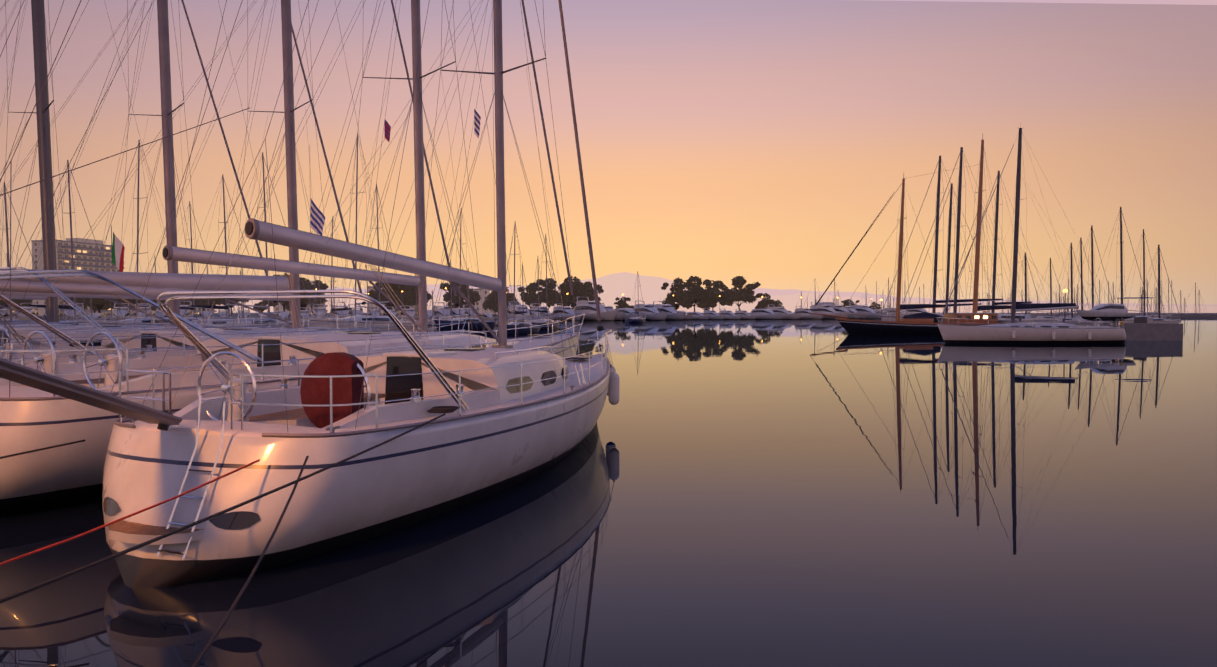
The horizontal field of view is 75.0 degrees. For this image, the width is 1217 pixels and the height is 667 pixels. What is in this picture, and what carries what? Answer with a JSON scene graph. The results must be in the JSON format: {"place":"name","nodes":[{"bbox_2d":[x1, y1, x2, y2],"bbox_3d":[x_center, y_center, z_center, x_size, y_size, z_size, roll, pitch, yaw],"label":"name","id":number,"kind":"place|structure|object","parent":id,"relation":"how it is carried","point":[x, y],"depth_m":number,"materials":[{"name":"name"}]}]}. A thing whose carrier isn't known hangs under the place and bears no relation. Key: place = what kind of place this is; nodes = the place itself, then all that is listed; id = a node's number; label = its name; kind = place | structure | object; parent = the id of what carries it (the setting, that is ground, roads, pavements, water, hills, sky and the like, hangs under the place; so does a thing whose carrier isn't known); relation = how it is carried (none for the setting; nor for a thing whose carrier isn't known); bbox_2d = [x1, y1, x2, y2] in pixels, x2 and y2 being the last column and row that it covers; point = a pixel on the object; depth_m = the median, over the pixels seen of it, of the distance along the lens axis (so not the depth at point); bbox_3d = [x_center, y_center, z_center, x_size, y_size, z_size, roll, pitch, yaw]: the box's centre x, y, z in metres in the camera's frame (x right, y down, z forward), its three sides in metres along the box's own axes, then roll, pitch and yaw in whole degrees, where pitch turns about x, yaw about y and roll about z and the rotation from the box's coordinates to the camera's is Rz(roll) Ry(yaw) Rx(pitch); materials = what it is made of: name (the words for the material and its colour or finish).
{"place":"outdoors","nodes":[
{"label":"outdoors","id":0,"kind":"place"},
{"bbox_2d":[0,317,1216,666],"bbox_3d":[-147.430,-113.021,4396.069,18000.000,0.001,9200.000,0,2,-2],"label":"water","id":1,"kind":"structure","parent":0,"point":[768,493],"depth_m":9.23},
{"bbox_2d":[0,0,287,328],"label":"yacht","id":2,"kind":"object","parent":1,"relation":"on","point":[39,30],"depth_m":27.01,"materials":[{"name":"white"}]},
{"bbox_2d":[0,0,374,349],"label":"yacht","id":3,"kind":"object","parent":1,"relation":"on","point":[166,101],"depth_m":25.04,"materials":[{"name":"white"}]},
{"bbox_2d":[0,0,467,364],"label":"yacht","id":4,"kind":"object","parent":1,"relation":"on","point":[157,285],"depth_m":20.80,"materials":[{"name":"white"}]},
{"bbox_2d":[0,0,584,514],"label":"yacht","id":5,"kind":"object","parent":1,"relation":"on","point":[32,418],"depth_m":12.95,"materials":[{"name":"white plastic"}]},
{"bbox_2d":[0,0,618,666],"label":"yacht","id":6,"kind":"object","parent":1,"relation":"on","point":[518,416],"depth_m":9.18,"materials":[{"name":"white plastic"}]},
{"bbox_2d":[0,108,480,603],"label":"gangway","id":7,"kind":"object","parent":6,"relation":"attached to","point":[34,378],"depth_m":7.36,"materials":[{"name":"metal"}]},
{"bbox_2d":[0,297,939,320],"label":"moored boats","id":8,"kind":"object","parent":1,"relation":"on","point":[662,311],"depth_m":265.81,"materials":[{"name":"white"}]},
{"bbox_2d":[0,136,1204,333],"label":"distant sailboats","id":9,"kind":"object","parent":1,"relation":"on","point":[380,321],"depth_m":98.43,"materials":[{"name":"white"}]},
{"bbox_2d":[810,137,1015,333],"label":"schooner","id":10,"kind":"object","parent":1,"relation":"on","point":[922,323],"depth_m":98.34,"materials":[{"name":"brown wood"}]},
{"bbox_2d":[880,147,1180,323],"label":"sailboats","id":11,"kind":"object","parent":1,"relation":"on","point":[1153,319],"depth_m":129.31,"materials":[{"name":"white"}]},
{"bbox_2d":[936,123,1125,343],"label":"white sloop","id":12,"kind":"object","parent":1,"relation":"on","point":[1012,332],"depth_m":67.94,"materials":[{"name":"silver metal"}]},
{"bbox_2d":[880,289,1182,340],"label":"pier","id":13,"kind":"structure","parent":1,"relation":"in","point":[1149,331],"depth_m":75.85,"materials":[{"name":"concrete"}]},
{"bbox_2d":[1076,295,1136,320],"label":"dayboat on pier","id":14,"kind":"object","parent":13,"relation":"on","point":[1100,311],"depth_m":79.00,"materials":[{"name":"white plastic"}]},
{"bbox_2d":[0,0,1216,304],"label":"sky","id":15,"kind":"structure","parent":0,"point":[760,141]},
{"bbox_2d":[13,288,1216,319],"bbox_3d":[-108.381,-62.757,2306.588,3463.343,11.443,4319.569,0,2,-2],"label":"quay","id":16,"kind":"structure","parent":0,"point":[1032,315],"depth_m":457.63,"materials":[{"name":"concrete"}]},
{"bbox_2d":[0,238,497,315],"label":"buildings","id":17,"kind":"structure","parent":16,"relation":"on","point":[88,253],"depth_m":434.43,"materials":[{"name":"grey"}]},
{"bbox_2d":[0,273,880,315],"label":"trees","id":18,"kind":"object","parent":16,"relation":"on","point":[708,297],"depth_m":343.54,"materials":[{"name":"green plant"}]},
{"bbox_2d":[215,272,1216,312],"bbox_3d":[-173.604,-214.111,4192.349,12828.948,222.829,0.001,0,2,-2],"label":"hills","id":19,"kind":"structure","parent":0,"point":[615,285],"depth_m":4207.09,"materials":[{"name":"purple"}]},
{"bbox_2d":[326,284,1216,305],"bbox_3d":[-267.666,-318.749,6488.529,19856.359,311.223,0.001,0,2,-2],"label":"hills","id":20,"kind":"structure","parent":0,"point":[770,292],"depth_m":6562.12,"materials":[{"name":"purple"}]},
{"bbox_2d":[1110,297,1152,322],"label":"dayboat cradle","id":21,"kind":"object","parent":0,"point":[1140,319],"depth_m":80.37,"materials":[{"name":"grey metal"}]}
]}

